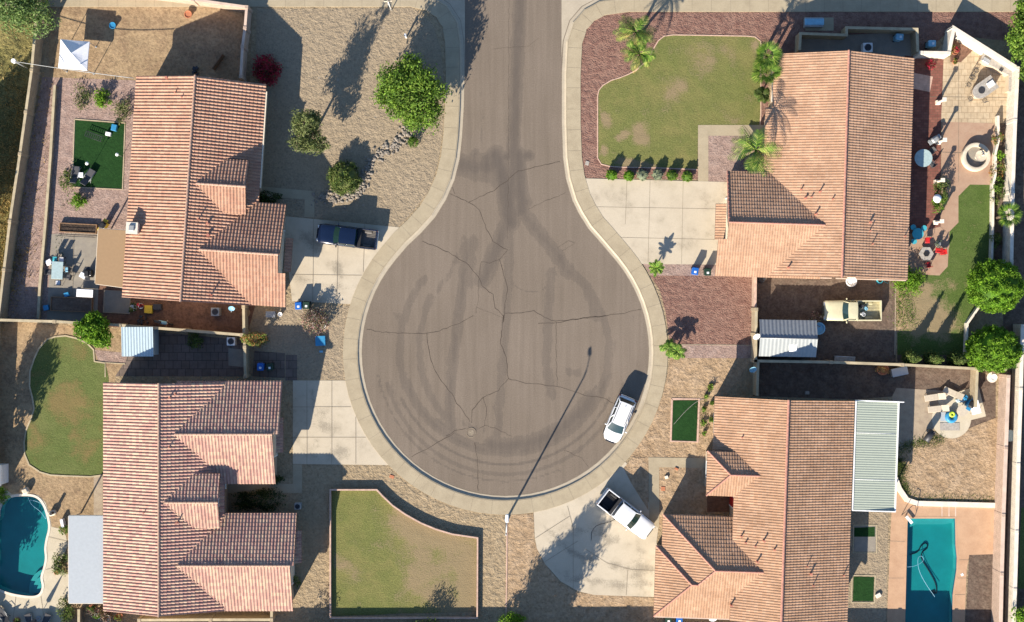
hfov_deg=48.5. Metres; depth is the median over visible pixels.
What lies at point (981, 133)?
patio
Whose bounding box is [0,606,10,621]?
recliner
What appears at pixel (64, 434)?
back lawn
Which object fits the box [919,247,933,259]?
fire table
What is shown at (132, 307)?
flower pot
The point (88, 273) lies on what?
barbecue
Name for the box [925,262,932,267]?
patio chair
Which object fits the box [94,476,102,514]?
side path
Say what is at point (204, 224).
tiled house
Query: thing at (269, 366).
wheelie bin
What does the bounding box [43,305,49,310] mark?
toy box
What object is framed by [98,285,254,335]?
side yard dirt
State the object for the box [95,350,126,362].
brick path
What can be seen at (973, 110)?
patio
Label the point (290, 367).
stepping slabs
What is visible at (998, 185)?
bed shrub
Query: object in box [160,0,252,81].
block wall
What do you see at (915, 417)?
side yard slab
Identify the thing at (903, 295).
grass
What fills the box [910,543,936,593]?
pool hose
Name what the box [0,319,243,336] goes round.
block wall
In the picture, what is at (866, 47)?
air conditioner
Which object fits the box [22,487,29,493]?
pedestal
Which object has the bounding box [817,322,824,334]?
barrel
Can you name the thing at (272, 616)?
block wall
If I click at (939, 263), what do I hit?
patio
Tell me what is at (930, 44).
wheelie bin
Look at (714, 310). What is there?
red gravel
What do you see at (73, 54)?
canopy tent
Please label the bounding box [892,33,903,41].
wheelie bin
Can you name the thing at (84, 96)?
garden shrub
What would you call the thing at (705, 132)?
walkway
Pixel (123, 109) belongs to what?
garden shrub
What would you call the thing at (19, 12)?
pale feathery tree
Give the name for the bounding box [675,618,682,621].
wheelie bin
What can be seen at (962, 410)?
round table
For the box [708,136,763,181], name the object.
gravel yard
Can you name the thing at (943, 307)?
back lawn
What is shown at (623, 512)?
parked pickup
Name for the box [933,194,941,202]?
parasol
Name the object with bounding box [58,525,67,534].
planter shrub
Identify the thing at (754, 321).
block wall
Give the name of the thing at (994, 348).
round citrus tree
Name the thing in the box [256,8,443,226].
gravel yard
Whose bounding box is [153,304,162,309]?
storage box
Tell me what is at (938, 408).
sun lounger
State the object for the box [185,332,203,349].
side bush
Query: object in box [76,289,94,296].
bench table
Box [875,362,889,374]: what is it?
flower pot
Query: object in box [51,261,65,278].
dining table
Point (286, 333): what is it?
gravel yard
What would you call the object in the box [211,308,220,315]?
air conditioner
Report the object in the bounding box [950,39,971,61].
planting bed
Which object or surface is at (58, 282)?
patio chair
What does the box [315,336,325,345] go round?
storage box
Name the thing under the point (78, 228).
planter box
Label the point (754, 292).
block wall
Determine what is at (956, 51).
flower pot
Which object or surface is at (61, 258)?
patio chair
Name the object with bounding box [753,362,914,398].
side yard gravel
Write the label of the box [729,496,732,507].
front door
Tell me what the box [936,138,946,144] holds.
white column
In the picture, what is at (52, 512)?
pedestal
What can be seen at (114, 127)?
storage box
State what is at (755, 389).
block wall
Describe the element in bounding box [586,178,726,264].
driveway
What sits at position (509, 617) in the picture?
roadside bush
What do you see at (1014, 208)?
fan palm
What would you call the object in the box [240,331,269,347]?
flowering shrub
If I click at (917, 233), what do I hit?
round table
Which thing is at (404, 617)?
block wall
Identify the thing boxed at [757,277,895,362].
side yard gravel
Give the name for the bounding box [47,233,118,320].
patio
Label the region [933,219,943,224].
white column
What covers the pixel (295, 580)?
side bush
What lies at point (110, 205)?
gravel yard
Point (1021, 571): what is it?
back lawn
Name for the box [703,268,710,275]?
wheelie bin
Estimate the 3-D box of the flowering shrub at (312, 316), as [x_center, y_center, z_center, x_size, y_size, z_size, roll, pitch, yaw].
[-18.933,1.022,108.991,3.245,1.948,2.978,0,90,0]
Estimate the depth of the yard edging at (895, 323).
109.85 m
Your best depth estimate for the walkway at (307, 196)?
109.88 m
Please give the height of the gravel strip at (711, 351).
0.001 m
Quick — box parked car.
[603,394,636,443]
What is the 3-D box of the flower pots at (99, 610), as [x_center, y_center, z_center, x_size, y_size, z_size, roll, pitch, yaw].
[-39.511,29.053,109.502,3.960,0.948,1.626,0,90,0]
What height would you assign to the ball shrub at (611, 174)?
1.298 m
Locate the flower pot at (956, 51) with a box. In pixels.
[952,46,958,54]
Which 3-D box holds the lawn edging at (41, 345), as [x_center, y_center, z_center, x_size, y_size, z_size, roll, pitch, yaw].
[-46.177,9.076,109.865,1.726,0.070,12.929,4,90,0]
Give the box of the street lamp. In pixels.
[504,514,508,535]
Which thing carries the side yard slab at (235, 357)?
on the side yard pavers
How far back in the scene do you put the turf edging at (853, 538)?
109.85 m
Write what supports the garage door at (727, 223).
in the tiled house at (829, 196)
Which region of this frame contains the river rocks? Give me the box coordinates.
[311,125,416,208]
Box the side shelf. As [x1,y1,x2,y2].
[985,372,996,382]
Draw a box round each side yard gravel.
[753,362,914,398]
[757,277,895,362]
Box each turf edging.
[72,119,125,189]
[670,398,699,442]
[851,575,875,602]
[853,524,876,552]
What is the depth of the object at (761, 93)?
108.25 m
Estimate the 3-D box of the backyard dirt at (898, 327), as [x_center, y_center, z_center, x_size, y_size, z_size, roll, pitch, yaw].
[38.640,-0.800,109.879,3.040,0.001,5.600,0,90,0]
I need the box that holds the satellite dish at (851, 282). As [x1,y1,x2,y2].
[846,277,856,286]
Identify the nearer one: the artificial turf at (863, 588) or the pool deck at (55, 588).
the artificial turf at (863, 588)
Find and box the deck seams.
[941,507,955,516]
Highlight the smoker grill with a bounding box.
[922,429,935,442]
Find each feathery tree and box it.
[0,0,61,38]
[1004,0,1023,80]
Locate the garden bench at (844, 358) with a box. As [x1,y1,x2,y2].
[834,356,854,361]
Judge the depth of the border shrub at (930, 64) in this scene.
109.41 m
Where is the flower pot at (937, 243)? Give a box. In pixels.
[935,240,941,246]
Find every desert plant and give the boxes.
[700,419,706,425]
[707,383,713,390]
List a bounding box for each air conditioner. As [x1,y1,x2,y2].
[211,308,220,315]
[227,337,236,345]
[294,502,301,509]
[861,43,872,52]
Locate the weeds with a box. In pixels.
[55,77,712,441]
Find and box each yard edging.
[105,362,124,376]
[505,523,507,620]
[676,344,750,345]
[894,281,895,354]
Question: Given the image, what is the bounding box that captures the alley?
[1001,326,1023,621]
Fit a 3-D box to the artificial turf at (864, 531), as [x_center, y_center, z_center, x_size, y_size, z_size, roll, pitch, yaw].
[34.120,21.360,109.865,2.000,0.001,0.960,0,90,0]
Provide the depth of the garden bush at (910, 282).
108.96 m
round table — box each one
[912,228,923,238]
[914,149,931,166]
[957,405,967,415]
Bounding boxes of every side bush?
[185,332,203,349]
[293,575,300,588]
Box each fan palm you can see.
[751,55,782,84]
[754,39,783,72]
[994,202,1022,227]
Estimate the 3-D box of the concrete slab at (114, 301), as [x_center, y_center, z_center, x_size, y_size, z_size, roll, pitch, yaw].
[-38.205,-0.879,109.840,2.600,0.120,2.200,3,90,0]
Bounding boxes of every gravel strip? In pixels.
[643,264,715,275]
[670,345,750,357]
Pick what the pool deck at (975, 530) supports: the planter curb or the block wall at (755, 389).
the planter curb
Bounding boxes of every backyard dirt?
[0,321,242,621]
[896,275,912,331]
[899,417,997,498]
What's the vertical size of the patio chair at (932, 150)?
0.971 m
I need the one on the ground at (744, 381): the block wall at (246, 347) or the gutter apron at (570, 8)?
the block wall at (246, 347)
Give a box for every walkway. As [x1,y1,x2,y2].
[228,464,301,492]
[262,187,313,217]
[648,457,704,527]
[698,125,763,180]
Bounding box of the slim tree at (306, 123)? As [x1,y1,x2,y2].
[286,108,330,155]
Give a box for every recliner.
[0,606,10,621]
[24,613,32,621]
[41,612,52,621]
[69,166,80,182]
[80,168,96,185]
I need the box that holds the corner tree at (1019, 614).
[1009,606,1023,621]
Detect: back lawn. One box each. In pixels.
[25,337,108,475]
[897,185,994,354]
[1018,508,1023,588]
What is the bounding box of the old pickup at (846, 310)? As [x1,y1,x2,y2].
[822,298,881,322]
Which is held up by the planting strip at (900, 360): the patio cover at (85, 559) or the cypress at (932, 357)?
the cypress at (932, 357)
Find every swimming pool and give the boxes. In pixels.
[0,494,49,597]
[903,516,958,621]
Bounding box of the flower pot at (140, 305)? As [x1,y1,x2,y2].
[137,303,143,308]
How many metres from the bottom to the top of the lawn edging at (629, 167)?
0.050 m
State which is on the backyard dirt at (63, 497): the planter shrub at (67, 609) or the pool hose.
the planter shrub at (67, 609)
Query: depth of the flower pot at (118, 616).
109.41 m
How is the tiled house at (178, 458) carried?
on the ground at (744, 381)
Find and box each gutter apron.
[445,0,464,57]
[562,0,591,44]
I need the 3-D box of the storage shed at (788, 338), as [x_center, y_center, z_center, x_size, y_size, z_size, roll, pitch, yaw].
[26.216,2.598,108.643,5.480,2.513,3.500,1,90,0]
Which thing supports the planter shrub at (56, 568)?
on the backyard dirt at (63, 497)
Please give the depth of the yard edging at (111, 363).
109.84 m
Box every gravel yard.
[7,77,135,319]
[250,306,349,379]
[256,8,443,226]
[276,466,505,621]
[507,514,653,621]
[624,457,647,508]
[630,358,749,457]
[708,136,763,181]
[847,501,887,621]
[915,367,995,428]
[965,554,992,621]
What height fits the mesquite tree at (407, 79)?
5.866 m
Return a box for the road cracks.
[367,9,640,487]
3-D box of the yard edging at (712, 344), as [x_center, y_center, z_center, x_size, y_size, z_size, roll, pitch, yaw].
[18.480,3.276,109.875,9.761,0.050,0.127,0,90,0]
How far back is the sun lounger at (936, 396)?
109.54 m
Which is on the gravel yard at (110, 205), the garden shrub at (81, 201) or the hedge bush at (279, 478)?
the garden shrub at (81, 201)
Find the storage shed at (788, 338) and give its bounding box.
[757,319,817,356]
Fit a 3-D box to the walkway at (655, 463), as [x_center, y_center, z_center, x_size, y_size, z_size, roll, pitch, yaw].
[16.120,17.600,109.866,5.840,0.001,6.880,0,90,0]
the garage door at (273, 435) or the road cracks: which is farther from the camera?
the road cracks
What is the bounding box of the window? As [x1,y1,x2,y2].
[129,225,134,230]
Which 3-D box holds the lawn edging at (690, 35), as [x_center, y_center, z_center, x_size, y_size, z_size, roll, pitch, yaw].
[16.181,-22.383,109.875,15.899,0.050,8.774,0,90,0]
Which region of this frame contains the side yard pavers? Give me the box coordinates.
[116,332,243,375]
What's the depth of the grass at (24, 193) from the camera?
109.80 m
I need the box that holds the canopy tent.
[58,39,96,74]
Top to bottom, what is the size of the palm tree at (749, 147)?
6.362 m
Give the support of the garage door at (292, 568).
in the tiled house at (178, 458)
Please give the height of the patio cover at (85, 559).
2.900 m
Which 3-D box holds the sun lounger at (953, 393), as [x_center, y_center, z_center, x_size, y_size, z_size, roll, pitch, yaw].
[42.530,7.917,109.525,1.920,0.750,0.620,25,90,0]
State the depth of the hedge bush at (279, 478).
109.32 m
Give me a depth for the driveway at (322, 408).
109.88 m
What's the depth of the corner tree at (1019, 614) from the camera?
107.35 m
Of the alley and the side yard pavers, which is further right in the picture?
the alley
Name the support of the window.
in the tiled house at (204, 224)
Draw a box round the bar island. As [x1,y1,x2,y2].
[971,75,998,98]
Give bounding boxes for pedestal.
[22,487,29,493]
[48,510,56,515]
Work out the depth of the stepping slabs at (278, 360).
109.89 m
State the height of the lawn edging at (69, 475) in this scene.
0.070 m
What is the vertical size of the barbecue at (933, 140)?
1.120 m
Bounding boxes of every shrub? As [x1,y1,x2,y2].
[0,486,10,504]
[51,552,67,576]
[55,596,74,621]
[58,168,74,189]
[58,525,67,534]
[68,191,87,210]
[73,82,92,111]
[93,88,112,108]
[112,98,132,125]
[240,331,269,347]
[299,306,330,336]
[326,159,362,196]
[407,135,418,147]
[605,169,617,179]
[623,170,634,181]
[636,169,647,180]
[652,169,663,180]
[666,170,677,180]
[681,170,692,181]
[925,58,935,69]
[931,190,948,212]
[933,176,950,201]
[988,161,1006,179]
[988,186,1005,205]
[989,176,1004,191]
[989,232,1002,249]
[991,129,1003,144]
[993,150,1006,161]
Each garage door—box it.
[272,434,277,456]
[278,230,284,272]
[290,554,294,585]
[725,198,728,238]
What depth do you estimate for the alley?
109.89 m
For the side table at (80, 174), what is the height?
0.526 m
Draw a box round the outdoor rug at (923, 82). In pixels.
[913,73,932,91]
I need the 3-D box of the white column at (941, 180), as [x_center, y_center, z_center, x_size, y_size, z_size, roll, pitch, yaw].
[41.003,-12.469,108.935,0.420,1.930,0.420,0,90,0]
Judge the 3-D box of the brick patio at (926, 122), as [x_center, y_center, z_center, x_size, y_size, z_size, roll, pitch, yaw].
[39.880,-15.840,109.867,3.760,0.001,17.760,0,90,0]
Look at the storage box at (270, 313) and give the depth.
109.44 m
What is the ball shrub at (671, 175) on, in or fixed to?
on the red gravel at (602, 58)
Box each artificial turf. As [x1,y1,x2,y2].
[73,120,123,188]
[672,400,697,440]
[853,576,873,600]
[854,527,874,536]
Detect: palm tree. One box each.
[613,14,656,72]
[649,259,664,276]
[659,338,672,355]
[667,343,686,359]
[728,126,782,175]
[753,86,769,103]
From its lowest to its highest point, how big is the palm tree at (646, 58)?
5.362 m
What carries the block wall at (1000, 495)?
on the ground at (744, 381)
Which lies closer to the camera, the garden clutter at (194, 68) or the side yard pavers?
the garden clutter at (194, 68)
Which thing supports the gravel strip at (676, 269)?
on the ground at (744, 381)
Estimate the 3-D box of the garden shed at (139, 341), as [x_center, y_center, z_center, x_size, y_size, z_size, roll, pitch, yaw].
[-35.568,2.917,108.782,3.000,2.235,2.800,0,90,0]
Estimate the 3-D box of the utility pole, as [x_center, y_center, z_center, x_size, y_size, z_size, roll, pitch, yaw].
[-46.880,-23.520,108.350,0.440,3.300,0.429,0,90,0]
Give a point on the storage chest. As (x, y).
(897, 371)
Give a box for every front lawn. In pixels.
[332,491,475,615]
[598,35,759,168]
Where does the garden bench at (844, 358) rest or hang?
on the side yard gravel at (803, 299)
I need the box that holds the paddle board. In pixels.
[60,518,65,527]
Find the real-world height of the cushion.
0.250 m
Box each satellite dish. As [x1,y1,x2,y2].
[749,367,756,372]
[753,334,759,339]
[846,277,856,286]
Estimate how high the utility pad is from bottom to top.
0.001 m
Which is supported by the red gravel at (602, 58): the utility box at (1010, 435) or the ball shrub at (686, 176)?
the ball shrub at (686, 176)
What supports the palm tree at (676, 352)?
on the gravel strip at (711, 351)
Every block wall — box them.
[0,0,45,318]
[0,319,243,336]
[37,85,57,318]
[77,607,82,621]
[137,611,276,621]
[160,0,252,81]
[242,305,249,377]
[329,489,477,618]
[750,308,757,361]
[750,359,980,370]
[752,277,756,307]
[752,362,758,395]
[795,26,918,55]
[913,25,1019,265]
[963,116,999,358]
[969,370,978,406]
[991,374,1010,621]
[1005,324,1023,621]
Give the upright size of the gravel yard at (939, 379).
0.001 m
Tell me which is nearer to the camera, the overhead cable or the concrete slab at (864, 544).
the overhead cable
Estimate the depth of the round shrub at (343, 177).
108.54 m
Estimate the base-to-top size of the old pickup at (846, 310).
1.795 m
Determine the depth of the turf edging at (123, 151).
109.84 m
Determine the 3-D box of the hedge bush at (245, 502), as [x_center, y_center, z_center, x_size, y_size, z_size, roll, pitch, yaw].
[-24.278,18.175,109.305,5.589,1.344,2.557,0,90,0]
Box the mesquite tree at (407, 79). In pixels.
[370,51,452,134]
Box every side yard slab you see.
[228,348,243,366]
[798,34,910,56]
[892,388,947,457]
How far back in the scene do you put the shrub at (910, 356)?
108.39 m
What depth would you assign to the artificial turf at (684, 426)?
109.87 m
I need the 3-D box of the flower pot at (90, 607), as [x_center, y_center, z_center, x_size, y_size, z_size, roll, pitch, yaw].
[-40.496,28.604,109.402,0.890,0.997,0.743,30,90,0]
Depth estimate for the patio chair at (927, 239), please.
109.35 m
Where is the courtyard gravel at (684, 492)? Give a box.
[659,467,725,527]
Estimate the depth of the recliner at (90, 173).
109.50 m
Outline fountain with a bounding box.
[960,143,990,171]
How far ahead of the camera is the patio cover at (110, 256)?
107.15 m
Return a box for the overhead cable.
[19,62,130,77]
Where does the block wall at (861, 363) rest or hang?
on the ground at (744, 381)
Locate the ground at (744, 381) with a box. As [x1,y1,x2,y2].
[24,7,1020,621]
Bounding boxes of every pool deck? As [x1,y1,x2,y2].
[0,486,67,621]
[887,491,993,621]
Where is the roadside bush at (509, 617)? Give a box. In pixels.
[496,611,527,621]
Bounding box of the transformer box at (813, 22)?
[803,17,823,27]
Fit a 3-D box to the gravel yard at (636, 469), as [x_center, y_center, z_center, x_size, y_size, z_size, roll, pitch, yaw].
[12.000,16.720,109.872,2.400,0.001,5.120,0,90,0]
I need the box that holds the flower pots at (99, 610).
[83,607,122,620]
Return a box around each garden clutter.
[137,315,148,324]
[192,66,198,75]
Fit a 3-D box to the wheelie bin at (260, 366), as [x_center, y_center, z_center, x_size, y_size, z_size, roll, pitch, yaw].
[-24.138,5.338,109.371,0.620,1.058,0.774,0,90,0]
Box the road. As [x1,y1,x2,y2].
[362,0,648,495]
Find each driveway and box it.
[285,216,398,303]
[293,380,387,464]
[534,462,657,596]
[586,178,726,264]
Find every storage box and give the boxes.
[111,124,117,130]
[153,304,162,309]
[266,311,275,316]
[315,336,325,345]
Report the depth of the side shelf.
109.26 m
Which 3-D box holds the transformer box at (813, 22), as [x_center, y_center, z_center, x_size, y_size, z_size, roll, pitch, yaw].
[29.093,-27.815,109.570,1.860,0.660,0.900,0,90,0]
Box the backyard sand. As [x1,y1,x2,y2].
[47,7,268,93]
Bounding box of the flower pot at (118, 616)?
[114,613,122,620]
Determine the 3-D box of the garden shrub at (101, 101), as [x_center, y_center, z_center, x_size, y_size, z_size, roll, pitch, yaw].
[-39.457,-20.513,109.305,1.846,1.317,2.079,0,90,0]
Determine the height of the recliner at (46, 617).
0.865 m
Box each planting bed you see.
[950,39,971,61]
[994,123,1005,260]
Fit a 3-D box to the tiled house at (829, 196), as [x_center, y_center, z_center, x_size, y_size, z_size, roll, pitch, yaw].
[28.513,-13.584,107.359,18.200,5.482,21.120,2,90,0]
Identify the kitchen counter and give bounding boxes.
[978,53,1011,92]
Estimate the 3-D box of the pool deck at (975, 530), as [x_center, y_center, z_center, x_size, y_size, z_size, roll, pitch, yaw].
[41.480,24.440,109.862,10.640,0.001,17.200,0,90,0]
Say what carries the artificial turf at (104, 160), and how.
on the gravel yard at (110, 205)
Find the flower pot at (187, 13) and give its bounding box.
[184,10,191,17]
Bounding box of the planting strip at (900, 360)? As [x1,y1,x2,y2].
[897,355,967,366]
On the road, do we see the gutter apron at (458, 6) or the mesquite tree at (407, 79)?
the gutter apron at (458, 6)
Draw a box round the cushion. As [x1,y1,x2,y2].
[45,259,51,265]
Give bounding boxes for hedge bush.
[231,487,287,512]
[259,190,282,202]
[269,475,284,484]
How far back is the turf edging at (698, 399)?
109.85 m
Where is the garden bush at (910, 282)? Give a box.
[890,265,925,296]
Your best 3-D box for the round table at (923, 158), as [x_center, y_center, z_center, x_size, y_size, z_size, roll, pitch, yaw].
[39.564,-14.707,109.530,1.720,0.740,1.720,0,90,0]
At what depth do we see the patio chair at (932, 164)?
109.43 m
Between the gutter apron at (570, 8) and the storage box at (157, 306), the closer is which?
the storage box at (157, 306)
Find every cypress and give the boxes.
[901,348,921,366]
[921,350,944,364]
[946,349,968,366]
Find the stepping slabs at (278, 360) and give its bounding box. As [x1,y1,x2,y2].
[252,351,284,377]
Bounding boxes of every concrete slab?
[103,290,130,313]
[854,526,875,551]
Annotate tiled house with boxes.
[103,381,301,616]
[122,75,292,306]
[653,396,903,621]
[715,50,913,280]
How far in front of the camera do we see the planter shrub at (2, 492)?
109.47 m
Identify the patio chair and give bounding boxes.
[44,269,51,274]
[51,256,57,260]
[54,280,62,285]
[57,256,63,261]
[66,273,73,279]
[925,237,931,242]
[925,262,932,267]
[928,147,936,153]
[930,160,937,167]
[935,247,942,253]
[940,249,947,254]
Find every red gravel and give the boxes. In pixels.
[581,12,1017,178]
[650,275,751,344]
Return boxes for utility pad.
[804,17,833,30]
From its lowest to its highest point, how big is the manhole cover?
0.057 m
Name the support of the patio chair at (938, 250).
on the patio at (939, 263)
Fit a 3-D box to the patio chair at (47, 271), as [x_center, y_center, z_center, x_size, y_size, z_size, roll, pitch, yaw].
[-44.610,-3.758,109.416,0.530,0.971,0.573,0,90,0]
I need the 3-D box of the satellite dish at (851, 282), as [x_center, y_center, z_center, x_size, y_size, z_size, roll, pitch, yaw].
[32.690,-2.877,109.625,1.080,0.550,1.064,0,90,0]
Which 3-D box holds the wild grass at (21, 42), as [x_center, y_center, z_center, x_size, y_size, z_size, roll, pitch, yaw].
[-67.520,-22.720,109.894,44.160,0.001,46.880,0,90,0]
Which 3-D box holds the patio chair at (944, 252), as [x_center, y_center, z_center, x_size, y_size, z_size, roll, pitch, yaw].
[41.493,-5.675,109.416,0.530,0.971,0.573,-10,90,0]
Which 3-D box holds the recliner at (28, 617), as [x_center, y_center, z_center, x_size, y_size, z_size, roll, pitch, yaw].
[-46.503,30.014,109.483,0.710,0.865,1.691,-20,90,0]
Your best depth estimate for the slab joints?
109.85 m
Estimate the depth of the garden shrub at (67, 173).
109.36 m
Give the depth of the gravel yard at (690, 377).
109.89 m
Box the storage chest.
[890,366,908,376]
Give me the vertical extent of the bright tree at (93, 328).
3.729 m
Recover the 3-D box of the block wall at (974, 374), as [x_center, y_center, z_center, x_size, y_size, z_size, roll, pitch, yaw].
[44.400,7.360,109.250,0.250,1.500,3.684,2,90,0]
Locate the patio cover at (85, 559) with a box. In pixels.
[68,513,102,603]
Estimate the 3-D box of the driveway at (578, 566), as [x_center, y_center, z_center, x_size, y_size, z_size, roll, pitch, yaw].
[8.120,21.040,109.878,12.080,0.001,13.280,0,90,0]
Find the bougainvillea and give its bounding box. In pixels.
[251,54,282,86]
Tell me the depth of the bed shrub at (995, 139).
109.18 m
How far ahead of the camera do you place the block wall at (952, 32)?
108.47 m
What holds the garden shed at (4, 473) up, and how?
on the backyard dirt at (63, 497)
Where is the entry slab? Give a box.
[707,496,729,511]
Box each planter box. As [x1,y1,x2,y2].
[50,296,93,311]
[59,223,97,233]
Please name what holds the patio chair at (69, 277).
on the patio at (82, 258)
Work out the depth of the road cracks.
110.00 m
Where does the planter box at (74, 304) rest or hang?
on the patio at (82, 258)
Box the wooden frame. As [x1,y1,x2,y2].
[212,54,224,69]
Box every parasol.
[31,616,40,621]
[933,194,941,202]
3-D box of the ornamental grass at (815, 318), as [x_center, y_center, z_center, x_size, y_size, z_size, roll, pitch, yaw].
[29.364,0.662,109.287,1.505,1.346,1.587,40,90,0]
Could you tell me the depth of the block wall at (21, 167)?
108.77 m
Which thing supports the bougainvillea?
on the gravel yard at (332, 60)
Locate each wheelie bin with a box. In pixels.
[257,362,265,370]
[266,362,273,370]
[295,301,302,309]
[303,301,310,308]
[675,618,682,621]
[691,267,698,274]
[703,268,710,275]
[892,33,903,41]
[924,40,935,48]
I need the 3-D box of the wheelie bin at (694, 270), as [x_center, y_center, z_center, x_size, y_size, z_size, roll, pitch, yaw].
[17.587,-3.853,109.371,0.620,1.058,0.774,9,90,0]
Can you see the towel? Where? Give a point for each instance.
(942, 416)
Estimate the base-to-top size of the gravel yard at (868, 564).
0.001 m
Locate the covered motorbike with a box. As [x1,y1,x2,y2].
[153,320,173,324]
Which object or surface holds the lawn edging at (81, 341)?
on the back lawn at (64, 434)
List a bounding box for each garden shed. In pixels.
[0,464,8,485]
[121,327,158,355]
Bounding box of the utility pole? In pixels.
[11,58,27,68]
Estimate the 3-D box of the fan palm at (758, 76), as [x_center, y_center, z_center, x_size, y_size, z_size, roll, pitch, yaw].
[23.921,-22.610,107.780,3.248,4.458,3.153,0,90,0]
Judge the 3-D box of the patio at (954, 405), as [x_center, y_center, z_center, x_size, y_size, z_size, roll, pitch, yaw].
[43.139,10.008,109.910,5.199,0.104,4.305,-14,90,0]
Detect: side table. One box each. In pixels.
[78,172,84,177]
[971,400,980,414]
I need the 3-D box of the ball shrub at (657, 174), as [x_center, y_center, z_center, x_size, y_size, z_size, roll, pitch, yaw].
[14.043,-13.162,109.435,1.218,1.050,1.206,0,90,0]
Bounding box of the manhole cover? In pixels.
[466,427,475,436]
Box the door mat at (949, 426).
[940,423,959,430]
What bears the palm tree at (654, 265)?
on the gravel strip at (676, 269)
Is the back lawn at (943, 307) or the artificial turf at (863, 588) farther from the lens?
the back lawn at (943, 307)
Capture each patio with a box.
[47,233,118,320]
[905,56,943,233]
[908,227,948,274]
[932,387,985,437]
[936,39,1006,122]
[941,122,994,233]
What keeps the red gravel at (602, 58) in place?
on the ground at (744, 381)
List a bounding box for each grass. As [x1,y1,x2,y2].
[0,8,33,286]
[0,43,51,327]
[808,311,823,326]
[888,281,920,332]
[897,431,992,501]
[1003,47,1023,325]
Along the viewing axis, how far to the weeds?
109.86 m
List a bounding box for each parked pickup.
[316,223,378,249]
[596,488,654,538]
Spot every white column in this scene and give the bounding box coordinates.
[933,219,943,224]
[934,178,944,183]
[935,97,946,104]
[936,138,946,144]
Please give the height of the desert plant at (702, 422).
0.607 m
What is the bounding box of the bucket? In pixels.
[109,22,115,28]
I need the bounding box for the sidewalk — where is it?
[6,0,1022,514]
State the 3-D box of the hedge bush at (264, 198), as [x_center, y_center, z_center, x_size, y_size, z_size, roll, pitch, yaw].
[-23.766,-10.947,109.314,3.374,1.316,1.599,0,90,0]
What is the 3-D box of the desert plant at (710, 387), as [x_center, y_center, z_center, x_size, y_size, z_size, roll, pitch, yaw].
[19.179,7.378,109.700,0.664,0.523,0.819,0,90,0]
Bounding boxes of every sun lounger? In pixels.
[924,393,945,401]
[928,405,948,412]
[942,386,963,399]
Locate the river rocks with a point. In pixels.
(357, 194)
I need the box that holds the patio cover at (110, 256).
[95,228,125,287]
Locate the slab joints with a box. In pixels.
[13,65,1006,615]
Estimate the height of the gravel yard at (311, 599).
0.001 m
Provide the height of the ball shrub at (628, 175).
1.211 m
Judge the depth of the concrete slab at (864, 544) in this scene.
109.87 m
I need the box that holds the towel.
[940,412,945,420]
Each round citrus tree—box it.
[963,324,1023,373]
[965,258,1023,313]
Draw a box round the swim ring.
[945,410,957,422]
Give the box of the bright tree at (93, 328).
[72,309,113,348]
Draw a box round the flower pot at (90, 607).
[87,604,94,612]
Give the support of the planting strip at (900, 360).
on the ground at (744, 381)
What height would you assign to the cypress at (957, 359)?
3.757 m
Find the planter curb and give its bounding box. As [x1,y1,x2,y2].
[897,477,994,507]
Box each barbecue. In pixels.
[84,267,92,280]
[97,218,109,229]
[928,134,941,144]
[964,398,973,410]
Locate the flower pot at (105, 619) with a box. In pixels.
[102,615,111,621]
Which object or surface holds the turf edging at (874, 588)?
on the gravel yard at (868, 564)
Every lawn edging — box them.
[23,339,47,471]
[39,471,102,477]
[47,335,104,363]
[597,34,760,124]
[597,96,697,169]
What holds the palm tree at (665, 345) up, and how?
on the ground at (744, 381)
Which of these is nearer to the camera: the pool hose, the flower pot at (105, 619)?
the flower pot at (105, 619)
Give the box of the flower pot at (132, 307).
[129,303,136,311]
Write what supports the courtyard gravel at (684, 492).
on the ground at (744, 381)
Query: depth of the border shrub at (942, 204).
109.11 m
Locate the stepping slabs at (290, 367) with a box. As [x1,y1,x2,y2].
[285,355,296,379]
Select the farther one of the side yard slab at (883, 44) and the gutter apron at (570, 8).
the gutter apron at (570, 8)
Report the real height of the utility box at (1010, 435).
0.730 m
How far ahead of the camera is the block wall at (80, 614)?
109.21 m
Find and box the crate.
[144,305,152,312]
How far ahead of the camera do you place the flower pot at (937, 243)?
109.31 m
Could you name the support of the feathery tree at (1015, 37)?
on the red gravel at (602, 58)
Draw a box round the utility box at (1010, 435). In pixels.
[1008,430,1012,441]
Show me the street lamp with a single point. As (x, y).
(506, 519)
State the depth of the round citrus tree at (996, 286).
106.71 m
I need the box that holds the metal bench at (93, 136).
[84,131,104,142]
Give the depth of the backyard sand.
109.89 m
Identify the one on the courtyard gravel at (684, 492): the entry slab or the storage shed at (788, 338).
the entry slab
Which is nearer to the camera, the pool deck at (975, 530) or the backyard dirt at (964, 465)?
the pool deck at (975, 530)
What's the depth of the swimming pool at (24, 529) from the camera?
110.80 m
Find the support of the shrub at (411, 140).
on the gravel yard at (332, 60)

